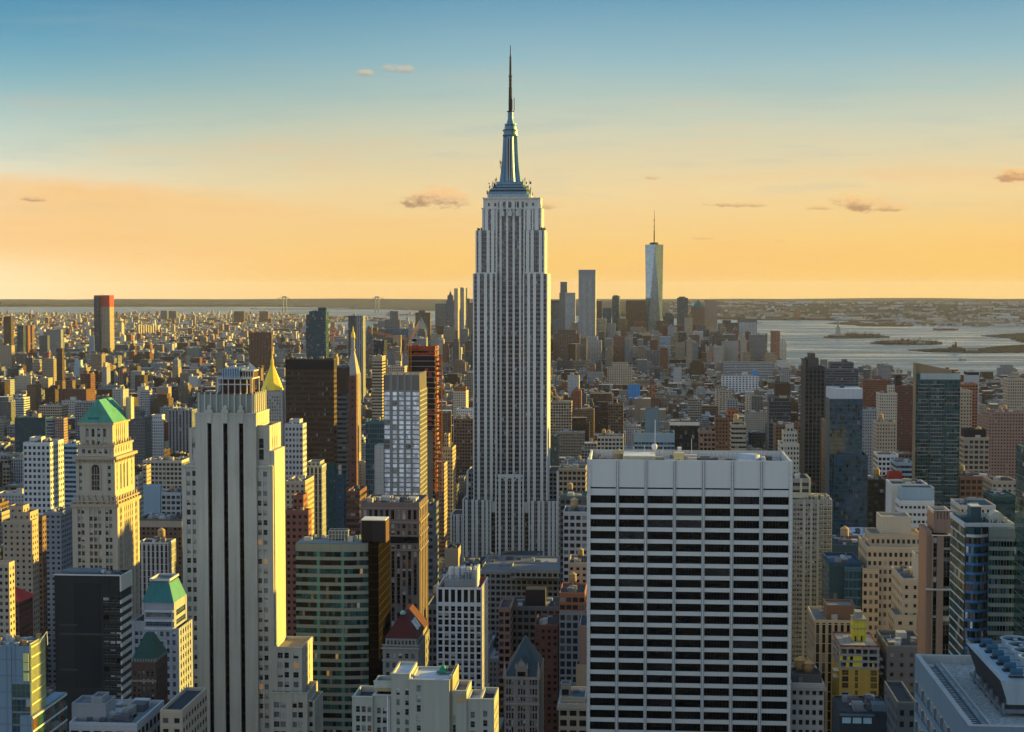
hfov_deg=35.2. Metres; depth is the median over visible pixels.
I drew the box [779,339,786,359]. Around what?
stone tower
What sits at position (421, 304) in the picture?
hills
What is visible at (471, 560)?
city building
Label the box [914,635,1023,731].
office building
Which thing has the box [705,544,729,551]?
window
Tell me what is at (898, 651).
office building
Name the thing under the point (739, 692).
window
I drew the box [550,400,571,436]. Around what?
loft building
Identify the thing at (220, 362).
city building
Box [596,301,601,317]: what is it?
office tower
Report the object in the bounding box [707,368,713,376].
city building
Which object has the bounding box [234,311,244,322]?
tower
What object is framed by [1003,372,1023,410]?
apartment building
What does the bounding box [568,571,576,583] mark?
water tank
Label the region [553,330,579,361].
telephone building
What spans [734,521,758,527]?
window
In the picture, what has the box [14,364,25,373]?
city building
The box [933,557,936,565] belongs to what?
window
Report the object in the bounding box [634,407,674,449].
glass block
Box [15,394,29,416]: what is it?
hospital
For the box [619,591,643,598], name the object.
window
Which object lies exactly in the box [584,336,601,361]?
office block
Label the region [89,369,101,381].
city building
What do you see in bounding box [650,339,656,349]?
city building
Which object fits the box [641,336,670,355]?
glass block
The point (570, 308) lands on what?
wavy tower
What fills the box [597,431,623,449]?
loft building
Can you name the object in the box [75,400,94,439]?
office block
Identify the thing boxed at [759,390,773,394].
city building
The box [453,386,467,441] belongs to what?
loft building
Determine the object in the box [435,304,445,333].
office slab
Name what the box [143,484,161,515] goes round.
loft building
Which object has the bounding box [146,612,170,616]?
window
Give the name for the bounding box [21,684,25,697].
window
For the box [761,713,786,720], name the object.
window
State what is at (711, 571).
window
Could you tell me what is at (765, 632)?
window
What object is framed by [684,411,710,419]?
city building
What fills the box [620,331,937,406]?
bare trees
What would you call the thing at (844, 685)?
window
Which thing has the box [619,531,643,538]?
window
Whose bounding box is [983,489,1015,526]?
stone building
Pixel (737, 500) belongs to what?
window
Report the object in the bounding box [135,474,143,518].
apartment tower
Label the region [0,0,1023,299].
sky
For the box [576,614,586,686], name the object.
brick building
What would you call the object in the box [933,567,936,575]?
window
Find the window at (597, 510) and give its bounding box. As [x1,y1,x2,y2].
[590,507,615,514]
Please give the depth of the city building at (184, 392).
3210.11 m
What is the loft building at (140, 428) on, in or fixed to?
on the pavement
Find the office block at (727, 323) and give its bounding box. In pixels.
[722,320,730,332]
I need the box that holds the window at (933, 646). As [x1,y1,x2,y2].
[932,645,935,653]
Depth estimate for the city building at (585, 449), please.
1885.31 m
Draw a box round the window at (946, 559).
[944,557,949,566]
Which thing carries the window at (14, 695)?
in the glass office at (26, 705)
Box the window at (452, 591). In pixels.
[451,589,454,601]
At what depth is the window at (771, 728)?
542.06 m
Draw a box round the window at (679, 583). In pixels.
[676,580,700,587]
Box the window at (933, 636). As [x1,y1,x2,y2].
[932,635,935,643]
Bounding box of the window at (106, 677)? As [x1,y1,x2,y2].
[104,675,109,680]
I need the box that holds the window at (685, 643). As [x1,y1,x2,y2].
[675,640,700,647]
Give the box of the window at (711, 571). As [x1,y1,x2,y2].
[704,568,729,575]
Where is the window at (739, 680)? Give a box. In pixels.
[733,677,757,684]
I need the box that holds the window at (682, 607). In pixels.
[675,604,700,611]
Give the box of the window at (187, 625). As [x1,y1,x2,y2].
[180,625,190,688]
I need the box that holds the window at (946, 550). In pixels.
[944,548,949,556]
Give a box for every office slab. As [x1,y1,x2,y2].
[53,567,132,731]
[285,356,336,468]
[388,328,408,337]
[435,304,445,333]
[587,420,792,731]
[626,300,645,331]
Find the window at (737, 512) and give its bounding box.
[734,509,758,515]
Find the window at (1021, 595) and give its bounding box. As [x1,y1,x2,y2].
[1020,582,1022,596]
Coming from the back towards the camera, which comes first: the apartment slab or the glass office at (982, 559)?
the apartment slab
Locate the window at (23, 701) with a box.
[21,700,25,711]
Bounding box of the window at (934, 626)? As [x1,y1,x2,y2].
[932,625,935,633]
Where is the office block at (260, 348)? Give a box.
[249,332,272,370]
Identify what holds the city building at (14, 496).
on the pavement
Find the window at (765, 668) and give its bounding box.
[762,665,786,672]
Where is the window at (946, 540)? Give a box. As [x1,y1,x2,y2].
[944,538,949,546]
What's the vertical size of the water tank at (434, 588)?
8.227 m
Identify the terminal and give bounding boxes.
[723,361,772,379]
[948,342,962,349]
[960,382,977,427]
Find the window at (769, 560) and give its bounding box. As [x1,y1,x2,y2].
[763,557,787,564]
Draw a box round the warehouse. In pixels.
[721,375,757,391]
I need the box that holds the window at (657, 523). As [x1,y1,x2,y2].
[647,520,672,526]
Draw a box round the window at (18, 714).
[17,713,20,724]
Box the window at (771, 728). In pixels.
[761,725,786,731]
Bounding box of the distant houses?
[0,300,1023,356]
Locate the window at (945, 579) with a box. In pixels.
[943,577,948,585]
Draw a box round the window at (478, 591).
[477,590,480,602]
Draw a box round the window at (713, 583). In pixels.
[704,580,729,587]
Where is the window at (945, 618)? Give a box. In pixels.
[943,616,948,624]
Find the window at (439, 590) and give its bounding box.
[438,589,441,601]
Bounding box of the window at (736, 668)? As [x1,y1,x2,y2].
[733,665,757,672]
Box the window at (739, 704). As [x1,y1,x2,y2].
[732,700,757,708]
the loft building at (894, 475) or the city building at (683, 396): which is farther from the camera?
the city building at (683, 396)
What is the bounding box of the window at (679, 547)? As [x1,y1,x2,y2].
[676,544,700,551]
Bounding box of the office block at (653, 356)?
[645,350,667,365]
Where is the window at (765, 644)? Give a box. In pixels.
[762,641,787,648]
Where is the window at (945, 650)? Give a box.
[942,645,948,653]
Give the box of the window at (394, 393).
[393,392,410,494]
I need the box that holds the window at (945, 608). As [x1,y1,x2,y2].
[943,606,948,614]
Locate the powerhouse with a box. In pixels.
[916,337,924,343]
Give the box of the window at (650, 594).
[647,591,671,598]
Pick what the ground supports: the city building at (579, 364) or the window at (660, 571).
the city building at (579, 364)
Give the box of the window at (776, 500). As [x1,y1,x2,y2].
[763,497,788,504]
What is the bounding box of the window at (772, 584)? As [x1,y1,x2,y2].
[762,581,787,588]
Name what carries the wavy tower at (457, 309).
on the ground
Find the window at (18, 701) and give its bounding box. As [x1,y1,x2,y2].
[17,700,20,711]
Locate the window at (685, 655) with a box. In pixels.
[675,651,700,658]
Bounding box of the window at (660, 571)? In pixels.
[647,567,671,574]
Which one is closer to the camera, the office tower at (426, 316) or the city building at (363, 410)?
the city building at (363, 410)
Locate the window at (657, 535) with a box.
[647,532,672,538]
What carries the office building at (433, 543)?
on the pavement
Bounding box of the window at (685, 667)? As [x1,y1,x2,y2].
[675,663,700,670]
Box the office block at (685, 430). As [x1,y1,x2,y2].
[669,418,698,449]
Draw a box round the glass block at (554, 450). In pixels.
[550,434,558,465]
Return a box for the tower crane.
[369,324,418,371]
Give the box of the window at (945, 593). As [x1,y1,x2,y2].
[943,587,948,595]
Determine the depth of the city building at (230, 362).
4444.49 m
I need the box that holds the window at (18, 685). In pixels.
[17,684,20,697]
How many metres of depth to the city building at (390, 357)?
4563.30 m
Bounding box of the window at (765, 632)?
[762,629,787,636]
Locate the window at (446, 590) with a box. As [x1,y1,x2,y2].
[445,589,448,601]
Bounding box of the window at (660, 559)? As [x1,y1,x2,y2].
[647,555,672,562]
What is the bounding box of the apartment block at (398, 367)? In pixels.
[387,361,406,373]
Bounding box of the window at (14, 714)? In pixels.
[13,713,16,723]
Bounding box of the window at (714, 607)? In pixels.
[704,604,729,611]
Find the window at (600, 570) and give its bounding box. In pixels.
[590,567,615,573]
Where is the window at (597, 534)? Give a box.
[590,531,615,538]
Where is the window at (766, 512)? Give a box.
[763,509,788,516]
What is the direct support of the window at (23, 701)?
in the glass office at (26, 705)
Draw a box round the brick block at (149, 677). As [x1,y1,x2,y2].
[130,632,167,705]
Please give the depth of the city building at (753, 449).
2138.83 m
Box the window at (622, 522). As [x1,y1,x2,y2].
[619,519,643,526]
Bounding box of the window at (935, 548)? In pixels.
[933,547,936,556]
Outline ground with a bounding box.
[16,314,1023,508]
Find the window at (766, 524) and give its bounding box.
[763,521,788,528]
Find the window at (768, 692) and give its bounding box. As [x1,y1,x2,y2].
[762,689,786,696]
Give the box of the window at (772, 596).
[762,593,787,600]
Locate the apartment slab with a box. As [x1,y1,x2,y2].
[46,330,63,354]
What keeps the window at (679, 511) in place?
in the office slab at (689, 573)
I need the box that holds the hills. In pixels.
[0,298,1023,321]
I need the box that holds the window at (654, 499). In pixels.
[647,496,672,503]
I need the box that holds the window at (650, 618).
[647,615,671,622]
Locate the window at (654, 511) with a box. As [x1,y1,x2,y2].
[647,508,672,515]
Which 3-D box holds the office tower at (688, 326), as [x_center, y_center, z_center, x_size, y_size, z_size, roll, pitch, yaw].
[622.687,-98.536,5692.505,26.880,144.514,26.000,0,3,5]
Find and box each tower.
[3,316,13,344]
[17,325,25,351]
[23,436,63,514]
[26,325,30,354]
[27,384,40,409]
[30,325,34,348]
[39,335,49,355]
[45,385,60,403]
[46,418,54,438]
[55,380,65,401]
[55,417,67,443]
[56,348,64,380]
[65,380,75,387]
[70,389,140,627]
[74,360,83,377]
[89,336,93,350]
[94,293,113,354]
[94,297,100,351]
[102,362,110,384]
[110,370,113,384]
[118,368,126,387]
[119,323,123,333]
[132,573,192,701]
[135,375,147,390]
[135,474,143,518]
[161,311,168,319]
[169,311,177,318]
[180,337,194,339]
[181,362,322,731]
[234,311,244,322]
[259,311,268,321]
[261,353,285,445]
[285,418,306,525]
[306,314,308,357]
[309,307,328,357]
[326,463,337,534]
[336,465,345,527]
[337,364,349,490]
[348,316,355,362]
[348,329,360,461]
[348,375,357,488]
[356,315,365,400]
[359,492,428,628]
[365,417,383,496]
[372,354,385,417]
[374,339,386,373]
[374,371,426,494]
[378,329,387,339]
[385,311,399,328]
[406,345,442,557]
[415,311,430,340]
[415,314,427,336]
[430,334,442,345]
[436,564,487,688]
[446,291,453,324]
[454,288,459,340]
[460,287,466,344]
[467,298,472,338]
[551,300,558,334]
[554,319,562,332]
[559,282,566,329]
[565,293,575,329]
[572,323,577,332]
[578,270,596,337]
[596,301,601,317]
[596,318,605,338]
[603,308,610,331]
[607,323,615,338]
[612,295,619,331]
[618,318,626,337]
[630,327,640,334]
[651,331,658,335]
[656,321,665,334]
[663,313,673,324]
[668,326,676,335]
[677,297,687,331]
[685,318,691,339]
[691,300,704,326]
[697,325,705,330]
[704,300,716,328]
[707,351,713,367]
[715,338,728,345]
[715,388,718,406]
[718,323,723,330]
[718,388,731,413]
[726,398,737,414]
[730,323,737,332]
[737,319,756,334]
[745,395,750,410]
[767,382,790,450]
[770,331,779,357]
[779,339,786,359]
[791,473,831,664]
[794,309,800,316]
[800,352,824,492]
[825,385,867,531]
[895,484,933,530]
[912,362,960,533]
[917,506,951,654]
[1013,444,1023,635]
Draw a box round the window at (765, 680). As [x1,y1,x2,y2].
[762,677,786,684]
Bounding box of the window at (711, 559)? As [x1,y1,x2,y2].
[705,556,729,563]
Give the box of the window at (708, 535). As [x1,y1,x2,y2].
[705,532,729,539]
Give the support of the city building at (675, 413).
on the pavement
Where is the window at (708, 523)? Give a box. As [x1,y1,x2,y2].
[705,520,729,527]
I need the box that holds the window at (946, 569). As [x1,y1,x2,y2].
[943,567,949,575]
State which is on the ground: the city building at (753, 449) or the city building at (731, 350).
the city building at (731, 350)
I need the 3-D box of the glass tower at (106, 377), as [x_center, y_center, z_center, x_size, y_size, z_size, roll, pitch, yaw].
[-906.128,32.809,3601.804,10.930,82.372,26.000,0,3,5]
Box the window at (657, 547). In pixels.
[647,543,672,550]
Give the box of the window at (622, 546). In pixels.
[619,543,643,550]
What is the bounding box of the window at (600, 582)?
[590,578,614,585]
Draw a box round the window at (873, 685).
[870,683,876,687]
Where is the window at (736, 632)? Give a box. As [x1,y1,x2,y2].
[733,629,757,636]
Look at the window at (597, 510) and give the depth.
543.12 m
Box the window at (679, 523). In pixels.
[676,520,700,527]
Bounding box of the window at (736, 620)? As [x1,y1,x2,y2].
[733,617,757,624]
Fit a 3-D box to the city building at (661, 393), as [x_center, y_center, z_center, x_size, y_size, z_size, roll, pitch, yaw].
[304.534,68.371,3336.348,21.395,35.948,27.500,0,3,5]
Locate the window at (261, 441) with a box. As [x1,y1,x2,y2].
[259,439,263,447]
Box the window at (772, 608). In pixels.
[762,605,787,612]
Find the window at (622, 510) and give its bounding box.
[619,507,643,514]
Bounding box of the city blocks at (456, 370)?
[0,320,1023,686]
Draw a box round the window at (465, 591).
[464,590,467,601]
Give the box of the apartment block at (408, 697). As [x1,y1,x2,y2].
[352,661,498,731]
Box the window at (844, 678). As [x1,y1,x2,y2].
[842,676,847,680]
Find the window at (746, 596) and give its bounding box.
[733,593,758,600]
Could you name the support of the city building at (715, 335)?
on the ground
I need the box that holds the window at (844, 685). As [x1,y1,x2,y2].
[842,683,847,687]
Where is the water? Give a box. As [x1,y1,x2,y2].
[0,303,1023,376]
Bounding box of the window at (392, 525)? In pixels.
[391,524,416,548]
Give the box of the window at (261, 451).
[259,449,263,459]
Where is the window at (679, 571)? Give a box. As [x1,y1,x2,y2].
[676,568,700,575]
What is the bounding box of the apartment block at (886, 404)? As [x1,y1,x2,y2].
[876,385,896,450]
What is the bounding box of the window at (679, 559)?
[676,556,700,563]
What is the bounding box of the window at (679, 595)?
[676,592,700,599]
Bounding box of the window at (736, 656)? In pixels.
[733,653,757,660]
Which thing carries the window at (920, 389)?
in the apartment tower at (936, 428)
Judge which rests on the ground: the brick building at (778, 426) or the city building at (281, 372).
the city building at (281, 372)
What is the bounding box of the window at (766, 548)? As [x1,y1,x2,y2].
[763,545,787,552]
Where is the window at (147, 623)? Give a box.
[146,622,170,625]
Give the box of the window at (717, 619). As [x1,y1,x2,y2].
[704,616,729,623]
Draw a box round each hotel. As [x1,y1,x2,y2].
[381,604,429,674]
[778,424,798,473]
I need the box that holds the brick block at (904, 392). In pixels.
[889,375,912,452]
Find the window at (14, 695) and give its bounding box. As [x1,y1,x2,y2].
[12,684,16,697]
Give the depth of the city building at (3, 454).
1859.47 m
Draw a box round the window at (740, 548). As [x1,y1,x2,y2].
[733,545,758,552]
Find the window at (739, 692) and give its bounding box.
[733,689,757,696]
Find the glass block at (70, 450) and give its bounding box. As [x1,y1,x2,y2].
[64,440,79,506]
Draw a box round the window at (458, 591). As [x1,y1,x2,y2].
[457,590,460,601]
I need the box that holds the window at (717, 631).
[704,628,728,635]
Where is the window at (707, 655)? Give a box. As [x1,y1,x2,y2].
[704,652,728,659]
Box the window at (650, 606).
[647,603,671,610]
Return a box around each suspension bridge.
[251,296,410,311]
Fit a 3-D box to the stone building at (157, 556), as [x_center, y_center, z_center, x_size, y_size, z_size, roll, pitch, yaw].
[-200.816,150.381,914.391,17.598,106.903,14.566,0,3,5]
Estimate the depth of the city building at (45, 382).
3586.95 m
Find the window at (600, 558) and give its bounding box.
[590,555,615,562]
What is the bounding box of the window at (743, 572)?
[733,569,758,576]
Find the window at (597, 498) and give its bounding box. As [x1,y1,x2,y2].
[590,495,615,502]
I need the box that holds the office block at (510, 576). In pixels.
[480,555,559,647]
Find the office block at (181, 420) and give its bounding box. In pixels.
[168,407,196,456]
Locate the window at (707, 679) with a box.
[704,676,728,683]
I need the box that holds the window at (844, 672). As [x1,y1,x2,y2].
[842,670,847,674]
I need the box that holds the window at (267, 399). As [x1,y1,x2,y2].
[267,399,280,420]
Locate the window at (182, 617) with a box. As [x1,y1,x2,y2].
[176,614,184,623]
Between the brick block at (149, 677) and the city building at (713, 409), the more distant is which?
the city building at (713, 409)
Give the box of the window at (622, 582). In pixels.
[619,579,643,586]
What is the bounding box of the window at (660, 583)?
[647,579,671,586]
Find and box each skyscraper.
[450,45,558,556]
[645,213,662,330]
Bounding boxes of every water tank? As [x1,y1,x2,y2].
[157,527,164,540]
[433,583,437,599]
[439,560,443,571]
[567,482,572,489]
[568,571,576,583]
[570,497,577,510]
[577,547,583,560]
[613,449,623,459]
[794,656,805,676]
[803,659,813,672]
[840,525,848,538]
[873,467,879,478]
[878,413,882,421]
[959,464,964,474]
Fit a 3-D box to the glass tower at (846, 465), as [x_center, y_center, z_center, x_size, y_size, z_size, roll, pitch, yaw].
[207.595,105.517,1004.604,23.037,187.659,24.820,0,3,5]
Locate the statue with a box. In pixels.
[831,319,845,335]
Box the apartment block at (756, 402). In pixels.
[751,395,762,410]
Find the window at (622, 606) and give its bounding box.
[619,603,643,610]
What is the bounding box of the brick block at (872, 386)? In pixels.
[861,376,890,408]
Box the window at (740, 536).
[734,533,758,540]
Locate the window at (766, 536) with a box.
[763,533,787,540]
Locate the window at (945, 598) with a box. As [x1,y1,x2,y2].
[943,596,948,605]
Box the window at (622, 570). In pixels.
[619,567,643,574]
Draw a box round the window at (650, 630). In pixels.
[647,627,671,634]
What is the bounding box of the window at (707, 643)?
[704,640,728,647]
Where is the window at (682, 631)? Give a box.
[675,628,700,635]
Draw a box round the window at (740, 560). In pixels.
[733,557,758,564]
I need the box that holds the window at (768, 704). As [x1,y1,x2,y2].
[761,701,786,708]
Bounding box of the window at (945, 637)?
[943,635,948,643]
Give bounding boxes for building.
[0,344,14,367]
[0,379,9,395]
[0,396,15,420]
[0,415,9,436]
[0,436,14,442]
[0,443,9,451]
[0,451,20,457]
[0,458,11,485]
[0,462,2,486]
[0,488,23,508]
[0,498,8,508]
[0,509,9,542]
[0,560,15,636]
[2,377,14,397]
[3,503,39,637]
[5,368,23,376]
[5,481,23,490]
[7,366,17,377]
[7,423,14,435]
[11,453,23,482]
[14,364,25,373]
[15,373,35,390]
[15,413,52,451]
[15,587,34,636]
[17,352,26,363]
[25,356,34,371]
[28,350,36,358]
[32,359,41,373]
[38,515,48,686]
[39,376,52,388]
[39,403,68,435]
[42,356,56,384]
[43,350,51,357]
[43,507,72,685]
[46,685,55,697]
[61,387,90,400]
[62,397,80,415]
[65,372,73,377]
[69,692,163,731]
[70,363,88,371]
[80,365,89,373]
[80,371,94,400]
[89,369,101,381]
[91,353,104,370]
[96,389,111,396]
[98,371,101,383]
[102,383,123,388]
[105,355,120,371]
[105,356,116,371]
[112,386,128,407]
[115,343,129,351]
[124,405,139,412]
[128,410,151,464]
[129,350,136,359]
[129,396,137,404]
[130,366,140,376]
[130,371,144,388]
[133,354,144,362]
[134,465,141,475]
[137,383,148,404]
[139,358,150,367]
[139,512,182,583]
[140,389,154,414]
[140,536,175,614]
[142,464,150,484]
[143,456,188,491]
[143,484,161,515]
[144,350,151,358]
[150,362,169,370]
[152,414,164,456]
[154,344,164,352]
[154,375,163,386]
[154,393,172,413]
[155,370,171,376]
[156,351,169,358]
[157,384,171,397]
[160,356,173,361]
[160,405,176,420]
[160,687,207,731]
[161,487,181,513]
[164,419,168,447]
[164,448,169,456]
[167,343,173,352]
[167,375,179,383]
[170,385,177,401]
[172,365,180,376]
[173,358,180,366]
[177,341,189,348]
[178,383,191,403]
[180,369,201,384]
[187,346,201,356]
[189,374,200,387]
[190,363,200,368]
[191,357,201,364]
[202,375,217,381]
[203,386,214,392]
[208,342,216,348]
[213,352,227,358]
[215,356,224,371]
[215,376,221,390]
[217,341,224,349]
[225,345,235,349]
[225,360,237,366]
[255,367,262,384]
[274,348,287,353]
[275,367,285,378]
[278,344,289,349]
[280,379,285,388]
[285,475,313,534]
[285,492,311,635]
[293,353,305,357]
[307,459,325,536]
[329,355,338,364]
[337,344,345,349]
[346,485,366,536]
[358,458,365,485]
[361,406,367,417]
[361,443,365,459]
[366,348,368,369]
[366,377,371,389]
[367,326,372,345]
[372,326,377,337]
[382,336,392,342]
[387,352,392,365]
[392,346,401,353]
[393,335,401,346]
[393,351,402,364]
[408,328,415,339]
[412,336,426,345]
[417,329,426,336]
[428,498,438,601]
[428,595,436,665]
[437,325,444,333]
[437,410,451,451]
[437,461,446,558]
[439,567,448,582]
[443,344,448,364]
[443,433,455,544]
[445,543,461,567]
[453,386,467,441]
[454,417,472,476]
[456,407,472,416]
[462,557,481,565]
[479,554,497,569]
[488,631,496,647]
[488,638,492,680]
[489,648,498,686]
[499,598,513,713]
[499,714,503,731]
[502,550,542,555]
[503,635,543,731]
[513,586,558,653]
[534,614,558,731]
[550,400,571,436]
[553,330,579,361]
[556,429,584,456]
[557,680,586,731]
[558,464,586,555]
[559,582,586,693]
[560,491,586,587]
[563,505,586,582]
[568,372,579,396]
[568,459,586,463]
[568,554,586,582]
[571,388,586,405]
[572,343,580,360]
[572,387,593,440]
[572,417,589,441]
[574,359,586,369]
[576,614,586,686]
[580,336,586,360]
[580,344,585,360]
[581,442,596,459]
[583,383,598,388]
[587,372,602,384]
[590,392,611,405]
[592,401,612,433]
[596,360,601,371]
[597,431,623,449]
[599,331,604,352]
[599,383,609,392]
[605,337,612,349]
[605,347,612,366]
[608,398,623,433]
[612,389,618,396]
[613,383,621,388]
[624,445,632,449]
[625,337,629,362]
[625,423,638,445]
[626,406,633,417]
[628,334,632,361]
[628,384,639,399]
[632,429,642,446]
[634,321,644,327]
[634,396,650,422]
[635,378,649,384]
[637,345,644,358]
[637,358,646,373]
[640,406,665,428]
[642,335,650,344]
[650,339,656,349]
[650,365,662,375]
[654,368,659,380]
[655,390,664,397]
[660,346,667,368]
[663,324,667,335]
[663,395,681,405]
[665,420,669,429]
[668,401,676,415]
[670,358,685,364]
[671,336,675,349]
[673,367,681,382]
[673,409,677,417]
[675,341,684,358]
[678,331,685,341]
[680,394,693,399]
[680,400,687,411]
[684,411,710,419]
[686,337,692,367]
[688,334,699,344]
[688,395,701,425]
[689,360,703,378]
[691,375,699,380]
[691,380,704,388]
[692,341,697,359]
[693,330,702,342]
[696,386,705,401]
[698,425,715,449]
[700,340,705,352]
[700,420,710,427]
[702,402,717,415]
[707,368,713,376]
[709,414,722,421]
[712,333,718,344]
[714,345,722,363]
[714,408,737,450]
[715,361,721,372]
[722,333,735,340]
[722,340,737,360]
[730,419,745,450]
[738,403,743,412]
[740,338,746,360]
[743,351,750,360]
[745,410,766,435]
[746,448,762,450]
[748,430,764,449]
[749,333,765,360]
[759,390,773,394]
[764,353,776,364]
[765,422,766,449]
[773,421,799,472]
[774,360,790,367]
[776,374,779,381]
[780,367,789,381]
[789,382,794,394]
[790,665,826,731]
[791,397,797,421]
[791,411,796,421]
[807,599,855,731]
[820,358,826,367]
[821,418,824,492]
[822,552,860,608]
[825,359,857,404]
[831,609,883,731]
[832,532,862,557]
[832,694,886,731]
[858,512,918,640]
[862,407,876,474]
[863,368,869,377]
[867,475,883,527]
[872,418,895,474]
[873,450,898,475]
[876,630,916,700]
[877,365,890,378]
[880,471,901,511]
[884,681,914,731]
[886,478,927,511]
[889,551,917,632]
[890,458,911,478]
[891,373,906,377]
[896,451,911,460]
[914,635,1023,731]
[950,497,995,533]
[959,428,988,473]
[959,471,991,498]
[960,388,971,433]
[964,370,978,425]
[978,412,982,427]
[979,402,986,411]
[980,371,992,378]
[981,390,994,399]
[983,408,1023,479]
[983,476,1015,494]
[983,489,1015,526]
[985,403,998,409]
[986,381,1002,386]
[988,402,1002,407]
[995,393,1002,398]
[997,365,1015,377]
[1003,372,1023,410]
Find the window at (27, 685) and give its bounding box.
[26,684,29,697]
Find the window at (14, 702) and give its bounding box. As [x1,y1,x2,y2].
[12,699,16,711]
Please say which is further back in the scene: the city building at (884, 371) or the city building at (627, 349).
the city building at (627, 349)
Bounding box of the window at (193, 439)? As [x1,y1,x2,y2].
[192,438,194,447]
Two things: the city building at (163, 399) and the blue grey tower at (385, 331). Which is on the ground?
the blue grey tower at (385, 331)
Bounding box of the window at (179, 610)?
[176,604,184,615]
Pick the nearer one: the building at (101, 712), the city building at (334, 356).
the building at (101, 712)
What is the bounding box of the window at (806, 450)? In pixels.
[805,445,820,492]
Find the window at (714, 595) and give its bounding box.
[704,592,729,599]
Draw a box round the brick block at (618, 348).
[613,336,625,361]
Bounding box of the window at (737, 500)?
[734,497,758,503]
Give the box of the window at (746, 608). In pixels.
[733,605,758,611]
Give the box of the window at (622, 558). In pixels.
[619,555,643,562]
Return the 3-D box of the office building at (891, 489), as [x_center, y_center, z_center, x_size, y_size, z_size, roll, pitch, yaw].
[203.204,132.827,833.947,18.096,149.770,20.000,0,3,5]
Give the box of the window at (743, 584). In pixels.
[733,581,758,588]
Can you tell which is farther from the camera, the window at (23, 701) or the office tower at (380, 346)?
the office tower at (380, 346)
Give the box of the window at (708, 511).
[705,508,729,515]
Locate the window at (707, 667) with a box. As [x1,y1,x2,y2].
[704,664,728,671]
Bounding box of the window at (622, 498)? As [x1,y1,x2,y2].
[619,495,643,502]
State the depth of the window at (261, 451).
603.23 m
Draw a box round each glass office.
[0,631,67,731]
[296,516,390,731]
[949,504,1014,654]
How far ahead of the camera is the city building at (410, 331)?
5079.73 m
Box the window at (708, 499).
[705,496,729,503]
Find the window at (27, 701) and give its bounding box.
[26,700,29,711]
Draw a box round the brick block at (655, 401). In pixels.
[644,387,660,407]
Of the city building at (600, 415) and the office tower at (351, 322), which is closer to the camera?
the city building at (600, 415)
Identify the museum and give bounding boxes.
[896,338,913,343]
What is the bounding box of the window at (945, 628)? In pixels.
[943,626,948,634]
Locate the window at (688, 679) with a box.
[675,675,700,682]
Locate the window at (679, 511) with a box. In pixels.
[676,508,701,515]
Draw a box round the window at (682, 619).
[675,616,700,623]
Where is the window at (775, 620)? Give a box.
[762,617,787,624]
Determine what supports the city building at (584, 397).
on the pavement
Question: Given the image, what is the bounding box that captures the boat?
[933,325,958,329]
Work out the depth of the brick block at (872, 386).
2370.44 m
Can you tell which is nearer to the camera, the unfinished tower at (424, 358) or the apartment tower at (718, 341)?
the unfinished tower at (424, 358)
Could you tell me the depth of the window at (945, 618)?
515.72 m
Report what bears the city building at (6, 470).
on the pavement
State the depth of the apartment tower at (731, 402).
2685.89 m
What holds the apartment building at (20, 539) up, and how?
on the ground
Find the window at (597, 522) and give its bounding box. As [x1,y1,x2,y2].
[590,519,615,526]
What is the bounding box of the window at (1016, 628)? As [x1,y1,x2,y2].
[1013,533,1019,635]
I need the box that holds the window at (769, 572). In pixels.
[762,569,787,576]
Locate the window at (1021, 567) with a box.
[1021,567,1022,581]
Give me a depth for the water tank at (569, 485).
1025.34 m
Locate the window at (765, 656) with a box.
[762,653,786,660]
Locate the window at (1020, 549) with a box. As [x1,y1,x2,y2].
[1019,536,1021,550]
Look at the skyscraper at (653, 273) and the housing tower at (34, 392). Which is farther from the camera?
the skyscraper at (653, 273)
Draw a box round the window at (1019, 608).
[1018,595,1020,609]
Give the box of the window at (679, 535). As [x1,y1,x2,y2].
[676,532,700,539]
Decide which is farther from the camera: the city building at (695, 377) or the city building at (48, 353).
the city building at (48, 353)
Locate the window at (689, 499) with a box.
[676,496,701,503]
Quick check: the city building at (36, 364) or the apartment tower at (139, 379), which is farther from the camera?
the city building at (36, 364)
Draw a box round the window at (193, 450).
[192,449,194,458]
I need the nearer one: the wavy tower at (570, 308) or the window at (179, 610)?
the window at (179, 610)
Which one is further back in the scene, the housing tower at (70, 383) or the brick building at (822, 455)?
the housing tower at (70, 383)
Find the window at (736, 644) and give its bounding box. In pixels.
[733,641,757,648]
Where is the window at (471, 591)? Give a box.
[470,590,473,601]
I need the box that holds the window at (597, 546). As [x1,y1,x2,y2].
[590,543,615,550]
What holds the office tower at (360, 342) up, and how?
on the ground
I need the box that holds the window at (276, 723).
[274,721,278,726]
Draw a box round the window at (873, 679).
[871,677,876,681]
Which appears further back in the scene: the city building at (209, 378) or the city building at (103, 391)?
the city building at (209, 378)
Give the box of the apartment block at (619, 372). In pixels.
[607,362,631,383]

